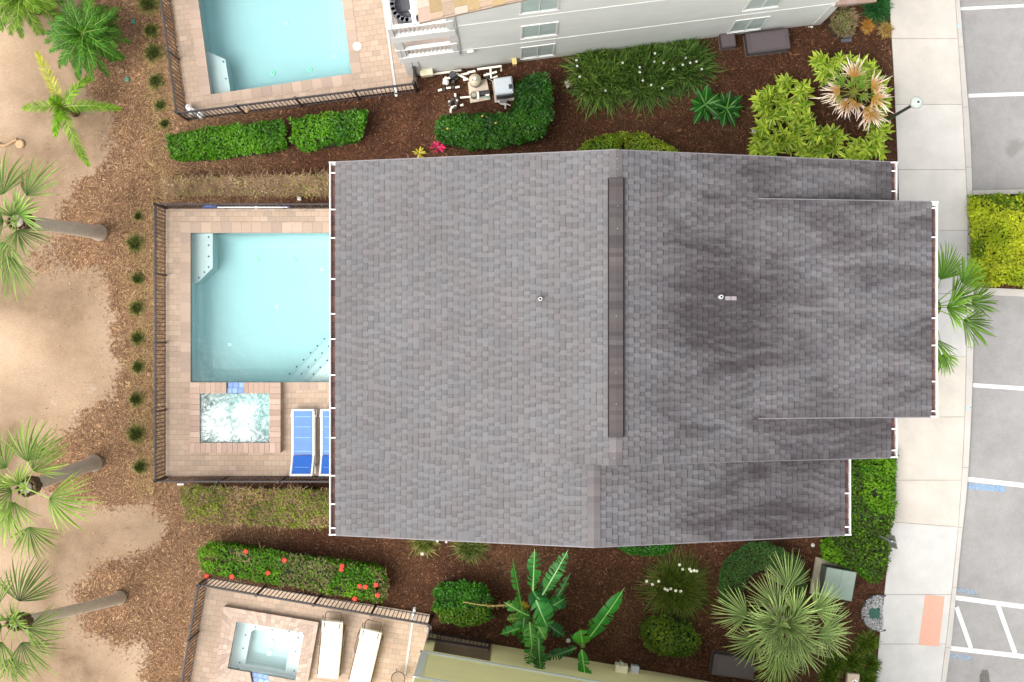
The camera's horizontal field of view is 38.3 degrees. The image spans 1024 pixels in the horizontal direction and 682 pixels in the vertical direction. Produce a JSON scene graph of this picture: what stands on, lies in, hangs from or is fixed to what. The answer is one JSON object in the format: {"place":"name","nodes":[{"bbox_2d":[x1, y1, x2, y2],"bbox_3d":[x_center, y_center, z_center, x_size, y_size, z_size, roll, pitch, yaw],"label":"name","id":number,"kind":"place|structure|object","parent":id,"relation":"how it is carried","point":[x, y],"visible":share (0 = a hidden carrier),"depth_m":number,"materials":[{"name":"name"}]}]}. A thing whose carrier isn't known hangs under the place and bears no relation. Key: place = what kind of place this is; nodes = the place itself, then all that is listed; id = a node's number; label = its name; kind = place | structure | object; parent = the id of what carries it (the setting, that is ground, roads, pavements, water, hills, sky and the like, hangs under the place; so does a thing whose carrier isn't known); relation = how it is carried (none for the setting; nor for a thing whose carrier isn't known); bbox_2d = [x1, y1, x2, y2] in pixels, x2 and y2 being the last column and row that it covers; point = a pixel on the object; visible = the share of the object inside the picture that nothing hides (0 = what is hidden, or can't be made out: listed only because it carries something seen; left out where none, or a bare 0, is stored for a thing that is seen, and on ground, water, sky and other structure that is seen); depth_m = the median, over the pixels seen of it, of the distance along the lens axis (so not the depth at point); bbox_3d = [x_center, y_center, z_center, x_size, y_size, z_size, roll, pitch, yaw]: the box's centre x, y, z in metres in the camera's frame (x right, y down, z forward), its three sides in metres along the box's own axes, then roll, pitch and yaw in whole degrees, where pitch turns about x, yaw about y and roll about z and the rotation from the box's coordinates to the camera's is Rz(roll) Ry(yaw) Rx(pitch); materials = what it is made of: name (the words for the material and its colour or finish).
{"place":"outdoors","nodes":[
{"label":"outdoors","id":0,"kind":"place"},
{"bbox_2d":[0,0,898,681],"bbox_3d":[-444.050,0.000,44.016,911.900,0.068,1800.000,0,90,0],"label":"ground","id":1,"kind":"structure","parent":0,"point":[46,354],"depth_m":44.02,"materials":[{"name":"brown soil"}]},
{"bbox_2d":[0,0,64,38],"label":"feather palm","id":2,"kind":"object","parent":1,"relation":"on","point":[34,7],"visible":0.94,"depth_m":42.34,"materials":[{"name":"green plant"}]},
{"bbox_2d":[0,414,102,563],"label":"fan palm","id":3,"kind":"object","parent":1,"relation":"on","point":[28,486],"visible":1,"depth_m":37.17,"materials":[{"name":"green plant"}]},
{"bbox_2d":[0,148,107,306],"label":"fan palm","id":4,"kind":"object","parent":1,"relation":"on","point":[19,220],"visible":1,"depth_m":36.63,"materials":[{"name":"green plant"}]},
{"bbox_2d":[0,553,126,681],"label":"fan palm","id":5,"kind":"object","parent":1,"relation":"on","point":[16,621],"visible":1,"depth_m":36.06,"materials":[{"name":"green plant"}]},
{"bbox_2d":[22,49,121,166],"bbox_3d":[-13.011,-6.814,43.182,2.957,1.636,2.408,30,90,0],"label":"feather palm","id":6,"kind":"object","parent":1,"relation":"on","point":[57,105],"visible":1,"depth_m":42.60,"materials":[{"name":"green plant"}]},
{"bbox_2d":[44,0,130,82],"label":"feather palm","id":7,"kind":"object","parent":1,"relation":"on","point":[82,34],"visible":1,"depth_m":42.22,"materials":[{"name":"green plant"}]},
{"bbox_2d":[124,232,145,256],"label":"grass tuft","id":8,"kind":"object","parent":1,"relation":"on","point":[134,242],"visible":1,"depth_m":43.91,"materials":[{"name":"green plant"}]},
{"bbox_2d":[124,424,149,443],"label":"grass tuft","id":9,"kind":"object","parent":1,"relation":"on","point":[136,433],"visible":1,"depth_m":43.90,"materials":[{"name":"green plant"}]},
{"bbox_2d":[128,391,145,408],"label":"grass tuft","id":10,"kind":"object","parent":1,"relation":"on","point":[136,399],"visible":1,"depth_m":43.92,"materials":[{"name":"green plant"}]},
{"bbox_2d":[127,300,147,318],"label":"grass tuft","id":11,"kind":"object","parent":1,"relation":"on","point":[136,308],"visible":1,"depth_m":43.91,"materials":[{"name":"green plant"}]},
{"bbox_2d":[129,329,146,347],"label":"grass tuft","id":12,"kind":"object","parent":1,"relation":"on","point":[136,337],"visible":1,"depth_m":43.92,"materials":[{"name":"green plant"}]},
{"bbox_2d":[134,0,160,18],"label":"grass tuft","id":13,"kind":"object","parent":1,"relation":"on","point":[149,6],"visible":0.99,"depth_m":43.90,"materials":[{"name":"green plant"}]},
{"bbox_2d":[107,44,189,499],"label":"straw litter","id":14,"kind":"object","parent":1,"relation":"on","point":[145,235],"visible":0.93,"depth_m":43.97,"materials":[{"name":"brown plant"}]},
{"bbox_2d":[141,21,160,40],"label":"grass tuft","id":15,"kind":"object","parent":1,"relation":"on","point":[151,30],"visible":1,"depth_m":43.91,"materials":[{"name":"green plant"}]},
{"bbox_2d":[142,41,165,65],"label":"grass tuft","id":16,"kind":"object","parent":1,"relation":"on","point":[152,53],"visible":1,"depth_m":43.90,"materials":[{"name":"green plant"}]},
{"bbox_2d":[147,72,165,89],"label":"grass tuft","id":17,"kind":"object","parent":1,"relation":"on","point":[155,80],"visible":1,"depth_m":43.91,"materials":[{"name":"green plant"}]},
{"bbox_2d":[153,203,166,482],"bbox_3d":[-10.330,0.047,43.292,0.070,1.475,8.089,0,90,0],"label":"metal fence","id":18,"kind":"object","parent":1,"relation":"on","point":[155,343],"visible":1,"depth_m":42.78,"materials":[{"name":"black metal"}]},
{"bbox_2d":[160,0,185,119],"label":"metal fence","id":19,"kind":"object","parent":1,"relation":"on","point":[167,48],"visible":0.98,"depth_m":42.99,"materials":[{"name":"black metal"}]},
{"bbox_2d":[165,118,289,162],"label":"hedge","id":20,"kind":"object","parent":1,"relation":"on","point":[215,143],"visible":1,"depth_m":43.05,"materials":[{"name":"green plant"}]},
{"bbox_2d":[154,476,328,482],"bbox_3d":[-7.651,4.071,43.292,5.372,1.475,0.080,0,90,0],"label":"metal fence","id":21,"kind":"object","parent":1,"relation":"on","point":[225,477],"visible":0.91,"depth_m":43.20,"materials":[{"name":"black metal"}]},
{"bbox_2d":[154,203,328,208],"bbox_3d":[-7.651,-3.962,43.292,5.372,1.475,0.070,0,90,0],"label":"metal fence","id":22,"kind":"object","parent":1,"relation":"on","point":[162,205],"visible":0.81,"depth_m":42.62,"materials":[{"name":"black metal"}]},
{"bbox_2d":[156,168,328,202],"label":"dry hedge","id":23,"kind":"object","parent":1,"relation":"on","point":[280,185],"visible":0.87,"depth_m":43.49,"materials":[{"name":"brown plant"}]},
{"bbox_2d":[166,209,328,475],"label":"pool deck","id":24,"kind":"structure","parent":1,"relation":"on","point":[181,460],"depth_m":43.97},
{"bbox_2d":[190,382,281,452],"bbox_3d":[-8.201,2.268,44.200,2.687,1.101,2.086,0,90,0],"label":"hot tub","id":25,"kind":"object","parent":24,"relation":"in","point":[235,417],"visible":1,"depth_m":43.75,"materials":[{"name":"paint"}]},
{"bbox_2d":[181,222,328,389],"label":"swimming pool","id":26,"kind":"structure","parent":24,"relation":"in","point":[256,309],"depth_m":45.35,"materials":[{"name":"liquid"}]},
{"bbox_2d":[289,409,316,475],"bbox_3d":[-6.184,2.988,43.577,0.780,0.826,1.946,0,90,0],"label":"sun lounger","id":27,"kind":"object","parent":24,"relation":"on","point":[303,431],"visible":1,"depth_m":43.62,"materials":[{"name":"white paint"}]},
{"bbox_2d":[319,409,328,475],"bbox_3d":[-5.327,2.988,43.577,0.780,0.826,1.946,0,90,0],"label":"sun lounger","id":28,"kind":"object","parent":24,"relation":"on","point":[324,442],"visible":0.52,"depth_m":43.62,"materials":[{"name":"white paint"}]},
{"bbox_2d":[177,482,328,531],"bbox_3d":[-7.264,4.942,43.559,5.245,0.894,1.649,0,90,0],"label":"dry hedge","id":29,"kind":"object","parent":1,"relation":"on","point":[300,506],"visible":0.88,"depth_m":43.37,"materials":[{"name":"green plant"}]},
{"bbox_2d":[196,540,390,603],"bbox_3d":[-6.402,6.709,43.405,5.791,1.198,1.323,9,90,0],"label":"hibiscus hedge","id":30,"kind":"object","parent":1,"relation":"on","point":[343,577],"visible":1,"depth_m":43.06,"materials":[{"name":"green plant"}]},
{"bbox_2d":[172,0,417,117],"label":"pool deck","id":31,"kind":"structure","parent":1,"relation":"on","point":[374,54],"depth_m":43.97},
{"bbox_2d":[188,0,360,103],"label":"swimming pool","id":32,"kind":"structure","parent":31,"relation":"in","point":[259,48],"depth_m":45.35,"materials":[{"name":"liquid"}]},
{"bbox_2d":[175,82,417,120],"bbox_3d":[-6.255,-7.009,43.242,6.934,1.575,0.070,-7,90,0],"label":"metal fence","id":33,"kind":"object","parent":1,"relation":"on","point":[238,106],"visible":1,"depth_m":42.88,"materials":[{"name":"black metal"}]},
{"bbox_2d":[191,579,431,681],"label":"pool deck","id":34,"kind":"structure","parent":1,"relation":"on","point":[391,658],"depth_m":43.97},
{"bbox_2d":[181,578,206,681],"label":"metal fence","id":35,"kind":"object","parent":34,"relation":"on","point":[190,638],"visible":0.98,"depth_m":43.01,"materials":[{"name":"black metal"}]},
{"bbox_2d":[214,605,318,681],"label":"hot tub","id":36,"kind":"object","parent":34,"relation":"on","point":[257,646],"visible":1,"depth_m":43.88,"materials":[{"name":"tile"}]},
{"bbox_2d":[197,576,431,625],"bbox_3d":[-5.726,7.618,43.242,6.790,1.575,0.070,10,90,0],"label":"metal fence","id":37,"kind":"object","parent":34,"relation":"on","point":[371,614],"visible":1,"depth_m":42.86,"materials":[{"name":"black metal"}]},
{"bbox_2d":[317,611,345,678],"bbox_3d":[-5.348,8.984,43.598,0.768,0.718,1.994,6,90,0],"label":"sun lounger","id":38,"kind":"object","parent":34,"relation":"on","point":[331,644],"visible":1,"depth_m":43.59,"materials":[{"name":"beige fabric"}]},
{"bbox_2d":[348,619,383,681],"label":"sun lounger","id":39,"kind":"object","parent":34,"relation":"on","point":[368,646],"visible":1,"depth_m":43.59,"materials":[{"name":"beige fabric"}]},
{"bbox_2d":[287,108,368,152],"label":"hedge","id":40,"kind":"object","parent":1,"relation":"on","point":[312,132],"visible":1,"depth_m":43.05,"materials":[{"name":"green plant"}]},
{"bbox_2d":[406,539,443,558],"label":"grass clump","id":41,"kind":"object","parent":1,"relation":"on","point":[421,545],"visible":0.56,"depth_m":43.88,"materials":[{"name":"green plant"}]},
{"bbox_2d":[428,631,490,650],"bbox_3d":[-1.557,8.802,43.392,1.885,1.275,0.070,9,90,0],"label":"metal fence","id":42,"kind":"object","parent":1,"relation":"on","point":[460,643],"visible":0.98,"depth_m":42.99,"materials":[{"name":"black metal"}]},
{"bbox_2d":[431,578,494,626],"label":"hedge","id":43,"kind":"object","parent":1,"relation":"on","point":[451,596],"visible":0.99,"depth_m":42.95,"materials":[{"name":"green plant"}]},
{"bbox_2d":[433,65,501,112],"bbox_3d":[-1.347,-7.480,43.675,2.252,0.550,1.264,-8,90,0],"label":"pipe manifold","id":44,"kind":"object","parent":1,"relation":"on","point":[452,74],"visible":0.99,"depth_m":43.73,"materials":[{"name":"plastic"}]},
{"bbox_2d":[42,0,895,681],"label":"bark chips","id":45,"kind":"object","parent":1,"relation":"on","point":[302,482],"visible":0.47,"depth_m":43.98,"materials":[{"name":"brown wood"}]},
{"bbox_2d":[445,541,493,567],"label":"grass clump","id":46,"kind":"object","parent":1,"relation":"on","point":[468,550],"visible":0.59,"depth_m":43.86,"materials":[{"name":"green plant"}]},
{"bbox_2d":[460,74,490,102],"bbox_3d":[-1.093,-7.491,43.640,0.902,0.720,0.794,0,90,0],"label":"pool pump","id":47,"kind":"object","parent":1,"relation":"on","point":[479,90],"visible":1,"depth_m":43.79,"materials":[{"name":"plastic"}]},
{"bbox_2d":[434,71,554,151],"bbox_3d":[-0.350,-6.365,43.395,3.835,1.216,1.914,-25,90,0],"label":"hedge","id":48,"kind":"object","parent":1,"relation":"on","point":[526,118],"visible":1,"depth_m":42.94,"materials":[{"name":"green plant"}]},
{"bbox_2d":[492,76,514,108],"bbox_3d":[-0.230,-7.353,43.633,0.620,0.735,0.899,-7,90,0],"label":"pool heater","id":49,"kind":"object","parent":1,"relation":"on","point":[503,89],"visible":1,"depth_m":43.28,"materials":[{"name":"metal"}]},
{"bbox_2d":[501,549,569,668],"bbox_3d":[0.656,7.758,42.554,2.012,2.931,3.860,0,90,0],"label":"banana plant","id":50,"kind":"object","parent":1,"relation":"on","point":[544,606],"visible":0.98,"depth_m":41.68,"materials":[{"name":"green plant"}]},
{"bbox_2d":[545,589,623,673],"bbox_3d":[2.372,8.312,42.858,1.615,2.311,3.120,34,90,0],"label":"banana plant","id":51,"kind":"object","parent":1,"relation":"on","point":[612,604],"visible":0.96,"depth_m":42.04,"materials":[{"name":"green plant"}]},
{"bbox_2d":[558,47,637,121],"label":"lily clump","id":52,"kind":"object","parent":1,"relation":"on","point":[593,71],"visible":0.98,"depth_m":43.73,"materials":[{"name":"green plant"}]},
{"bbox_2d":[577,131,622,150],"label":"round shrub","id":53,"kind":"object","parent":1,"relation":"on","point":[608,141],"visible":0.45,"depth_m":43.04,"materials":[{"name":"green plant"}]},
{"bbox_2d":[383,0,876,76],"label":"house","id":54,"kind":"structure","parent":1,"relation":"on","point":[441,35],"depth_m":40.43,"materials":[{"name":"white paint"}]},
{"bbox_2d":[390,0,417,23],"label":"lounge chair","id":55,"kind":"object","parent":54,"relation":"on","point":[401,11],"visible":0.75,"depth_m":37.81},
{"bbox_2d":[520,43,555,59],"bbox_3d":[0.745,-8.389,42.748,1.020,1.695,0.037,-7,90,0],"label":"window","id":56,"kind":"structure","parent":54,"relation":"in","point":[546,50],"depth_m":42.79,"materials":[{"name":"white glass"}]},
{"bbox_2d":[519,0,559,15],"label":"window","id":57,"kind":"structure","parent":54,"relation":"in","point":[527,7],"depth_m":37.00,"materials":[{"name":"glass"}]},
{"bbox_2d":[521,21,558,39],"bbox_3d":[0.745,-8.389,39.873,1.020,1.645,0.037,-7,90,0],"label":"window","id":58,"kind":"structure","parent":54,"relation":"in","point":[551,28],"depth_m":39.89,"materials":[{"name":"glass"}]},
{"bbox_2d":[727,16,770,33],"bbox_3d":[6.856,-9.161,42.748,1.020,1.695,0.037,-7,90,0],"label":"window","id":59,"kind":"structure","parent":54,"relation":"in","point":[752,24],"depth_m":42.77,"materials":[{"name":"glass"}]},
{"bbox_2d":[742,0,783,11],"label":"window","id":60,"kind":"structure","parent":54,"relation":"in","point":[753,5],"depth_m":40.22,"materials":[{"name":"white paint"}]},
{"bbox_2d":[618,544,674,557],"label":"round shrub","id":61,"kind":"object","parent":1,"relation":"on","point":[650,550],"visible":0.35,"depth_m":43.23,"materials":[{"name":"green plant"}]},
{"bbox_2d":[608,42,687,119],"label":"lily clump","id":62,"kind":"object","parent":1,"relation":"on","point":[649,83],"visible":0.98,"depth_m":43.72,"materials":[{"name":"green plant"}]},
{"bbox_2d":[621,131,682,151],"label":"round shrub","id":63,"kind":"object","parent":1,"relation":"on","point":[641,141],"visible":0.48,"depth_m":43.03,"materials":[{"name":"green plant"}]},
{"bbox_2d":[638,614,701,657],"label":"round shrub","id":64,"kind":"object","parent":1,"relation":"on","point":[665,635],"visible":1,"depth_m":43.27,"materials":[{"name":"green plant"}]},
{"bbox_2d":[631,545,717,623],"bbox_3d":[4.861,7.320,43.510,2.940,0.988,2.885,0,90,0],"label":"flowering tuft","id":65,"kind":"object","parent":1,"relation":"on","point":[673,588],"visible":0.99,"depth_m":43.77,"materials":[{"name":"green plant"}]},
{"bbox_2d":[655,37,727,105],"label":"lily clump","id":66,"kind":"object","parent":1,"relation":"on","point":[692,69],"visible":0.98,"depth_m":43.77,"materials":[{"name":"green plant"}]},
{"bbox_2d":[690,85,721,123],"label":"broadleaf plant","id":67,"kind":"object","parent":1,"relation":"on","point":[705,100],"visible":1,"depth_m":43.48,"materials":[{"name":"green plant"}]},
{"bbox_2d":[718,33,735,50],"bbox_3d":[6.396,-8.906,43.789,0.460,0.422,0.440,-7,90,0],"label":"condenser unit","id":68,"kind":"object","parent":1,"relation":"on","point":[726,41],"visible":1,"depth_m":43.59,"materials":[{"name":"metal"}]},
{"bbox_2d":[713,92,743,126],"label":"broadleaf plant","id":69,"kind":"object","parent":1,"relation":"on","point":[727,107],"visible":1,"depth_m":43.48,"materials":[{"name":"green plant"}]},
{"bbox_2d":[709,650,755,679],"bbox_3d":[6.547,9.623,43.739,1.270,0.522,0.640,8,90,0],"label":"condenser unit","id":70,"kind":"object","parent":1,"relation":"on","point":[722,663],"visible":0.93,"depth_m":43.48,"materials":[{"name":"metal"}]},
{"bbox_2d":[717,541,807,629],"bbox_3d":[7.327,7.197,43.561,2.716,0.888,2.647,0,90,0],"label":"ring hedge","id":71,"kind":"object","parent":1,"relation":"on","point":[742,551],"visible":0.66,"depth_m":43.24,"materials":[{"name":"green plant"}]},
{"bbox_2d":[743,28,790,56],"bbox_3d":[7.566,-8.858,43.754,1.290,0.492,0.620,-7,90,0],"label":"condenser unit","id":72,"kind":"object","parent":1,"relation":"on","point":[766,42],"visible":1,"depth_m":43.51,"materials":[{"name":"metal"}]},
{"bbox_2d":[748,74,795,128],"bbox_3d":[7.710,-7.034,43.326,1.533,1.357,1.304,-43,90,0],"label":"shell ginger","id":73,"kind":"object","parent":1,"relation":"on","point":[763,105],"visible":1,"depth_m":43.08,"materials":[{"name":"green plant"}]},
{"bbox_2d":[747,117,807,155],"bbox_3d":[7.748,-5.930,43.350,1.807,1.313,1.526,0,90,0],"label":"shell ginger","id":74,"kind":"object","parent":1,"relation":"on","point":[780,140],"visible":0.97,"depth_m":43.10,"materials":[{"name":"green plant"}]},
{"bbox_2d":[710,549,852,681],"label":"fan palm","id":75,"kind":"object","parent":1,"relation":"on","point":[781,621],"visible":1,"depth_m":41.52,"materials":[{"name":"green plant"}]},
{"bbox_2d":[775,72,816,123],"bbox_3d":[8.321,-7.153,43.366,1.260,1.279,1.546,0,90,0],"label":"shell ginger","id":76,"kind":"object","parent":1,"relation":"on","point":[801,91],"visible":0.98,"depth_m":43.07,"materials":[{"name":"green plant"}]},
{"bbox_2d":[785,105,850,158],"bbox_3d":[8.839,-5.884,43.340,2.077,1.334,1.677,21,90,0],"label":"shell ginger","id":77,"kind":"object","parent":1,"relation":"on","point":[820,144],"visible":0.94,"depth_m":43.06,"materials":[{"name":"green plant"}]},
{"bbox_2d":[816,664,844,681],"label":"spiky shrub","id":78,"kind":"object","parent":1,"relation":"on","point":[828,675],"visible":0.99,"depth_m":43.89,"materials":[{"name":"green plant"}]},
{"bbox_2d":[809,557,856,600],"bbox_3d":[9.509,7.075,43.517,1.120,0.965,1.100,10,90,0],"label":"transformer cabinet","id":79,"kind":"object","parent":1,"relation":"on","point":[841,578],"visible":0.88,"depth_m":43.04,"materials":[{"name":"metal"}]},
{"bbox_2d":[822,651,846,675],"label":"spiky shrub","id":80,"kind":"object","parent":1,"relation":"on","point":[838,663],"visible":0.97,"depth_m":43.90,"materials":[{"name":"green plant"}]},
{"bbox_2d":[807,49,872,87],"bbox_3d":[9.647,-8.020,43.362,2.002,1.291,1.093,0,90,0],"label":"shell ginger","id":81,"kind":"object","parent":1,"relation":"on","point":[820,62],"visible":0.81,"depth_m":43.07,"materials":[{"name":"green plant"}]},
{"bbox_2d":[827,6,860,39],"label":"dry shrub","id":82,"kind":"object","parent":1,"relation":"on","point":[840,25],"visible":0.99,"depth_m":43.32,"materials":[{"name":"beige plant"}]},
{"bbox_2d":[809,54,893,130],"bbox_3d":[9.982,-7.108,42.980,2.462,2.039,1.937,35,90,0],"label":"dying palm","id":83,"kind":"object","parent":1,"relation":"on","point":[844,100],"visible":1,"depth_m":42.27,"materials":[{"name":"beige plant"}]},
{"bbox_2d":[840,646,865,672],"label":"spiky shrub","id":84,"kind":"object","parent":1,"relation":"on","point":[851,660],"visible":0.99,"depth_m":43.89,"materials":[{"name":"green plant"}]},
{"bbox_2d":[819,451,898,586],"bbox_3d":[10.531,5.088,43.623,2.171,0.767,4.033,19,90,0],"label":"ground cover hedge","id":85,"kind":"object","parent":1,"relation":"on","point":[862,549],"visible":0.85,"depth_m":43.48,"materials":[{"name":"green plant"}]},
{"bbox_2d":[839,117,894,160],"bbox_3d":[10.480,-5.685,43.362,1.964,1.288,1.243,-36,90,0],"label":"shell ginger","id":86,"kind":"object","parent":1,"relation":"on","point":[857,149],"visible":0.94,"depth_m":43.05,"materials":[{"name":"green plant"}]},
{"bbox_2d":[852,628,883,658],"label":"spiky shrub","id":87,"kind":"object","parent":1,"relation":"on","point":[867,642],"visible":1,"depth_m":43.89,"materials":[{"name":"green plant"}]},
{"bbox_2d":[857,652,882,677],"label":"spiky shrub","id":88,"kind":"object","parent":1,"relation":"on","point":[871,665],"visible":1,"depth_m":43.88,"materials":[{"name":"green plant"}]},
{"bbox_2d":[849,58,893,140],"bbox_3d":[10.688,-7.043,43.384,1.249,1.252,2.496,-20,90,0],"label":"shell ginger","id":89,"kind":"object","parent":1,"relation":"on","point":[872,67],"visible":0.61,"depth_m":43.12,"materials":[{"name":"green plant"}]},
{"bbox_2d":[861,594,885,631],"bbox_3d":[10.774,8.114,43.952,0.758,0.086,1.132,0,90,0],"label":"drain ring","id":90,"kind":"object","parent":1,"relation":"on","point":[874,612],"visible":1,"depth_m":43.94,"materials":[{"name":"grey gravel"}]},
{"bbox_2d":[857,0,892,25],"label":"grass clump","id":91,"kind":"object","parent":1,"relation":"on","point":[878,8],"visible":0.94,"depth_m":43.89,"materials":[{"name":"green plant"}]},
{"bbox_2d":[879,96,922,123],"bbox_3d":[10.994,-6.483,41.965,0.362,4.070,0.340,0,90,0],"label":"street lamp","id":92,"kind":"object","parent":1,"relation":"on","point":[916,102],"visible":0.78,"depth_m":40.06,"materials":[{"name":"white metal"}]},
{"bbox_2d":[413,634,708,681],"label":"house","id":93,"kind":"structure","parent":0,"point":[438,661],"depth_m":41.65,"materials":[{"name":"yellow paint"}]},
{"bbox_2d":[329,149,937,547],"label":"house","id":94,"kind":"structure","parent":0,"point":[604,348],"depth_m":33.90,"materials":[{"name":"tile"}]},
{"bbox_2d":[876,0,967,681],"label":"sidewalk","id":95,"kind":"structure","parent":0,"point":[925,54],"depth_m":43.97,"materials":[{"name":"concrete"}]},
{"bbox_2d":[884,2,972,678],"bbox_3d":[12.049,0.213,44.053,3.418,0.134,35.914,2,90,0],"label":"sidewalk base","id":96,"kind":"object","parent":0,"point":[966,335],"visible":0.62,"depth_m":43.99,"materials":[{"name":"concrete"}]},
{"bbox_2d":[938,243,999,376],"bbox_3d":[11.173,-0.852,41.068,3.733,5.928,3.742,0,90,0],"label":"fan palm","id":97,"kind":"object","parent":96,"relation":"on","point":[959,300],"visible":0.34,"depth_m":38.93,"materials":[{"name":"green plant"}]},
{"bbox_2d":[919,595,944,646],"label":"tactile paving","id":98,"kind":"structure","parent":0,"point":[931,624],"depth_m":43.96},
{"bbox_2d":[946,0,1023,681],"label":"parking lot","id":99,"kind":"structure","parent":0,"point":[991,563],"depth_m":44.12,"materials":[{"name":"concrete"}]},
{"bbox_2d":[941,0,1023,681],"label":"kerb","id":100,"kind":"structure","parent":99,"relation":"on","point":[969,351],"depth_m":43.97,"materials":[{"name":"concrete"}]},
{"bbox_2d":[955,605,1016,653],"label":"hatched lines","id":101,"kind":"object","parent":99,"relation":"on","point":[1004,624],"visible":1,"depth_m":44.11,"materials":[{"name":"white paint"}]},
{"bbox_2d":[950,4,1023,658],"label":"bay lines","id":102,"kind":"object","parent":99,"relation":"on","point":[986,601],"visible":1,"depth_m":44.12,"materials":[{"name":"white paint"}]},
{"bbox_2d":[975,194,1022,288],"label":"island soil","id":103,"kind":"structure","parent":99,"relation":"on","point":[1005,286],"depth_m":44.00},
{"bbox_2d":[966,191,1023,289],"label":"island hedge","id":104,"kind":"object","parent":103,"relation":"on","point":[996,233],"visible":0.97,"depth_m":43.40,"materials":[{"name":"green plant"}]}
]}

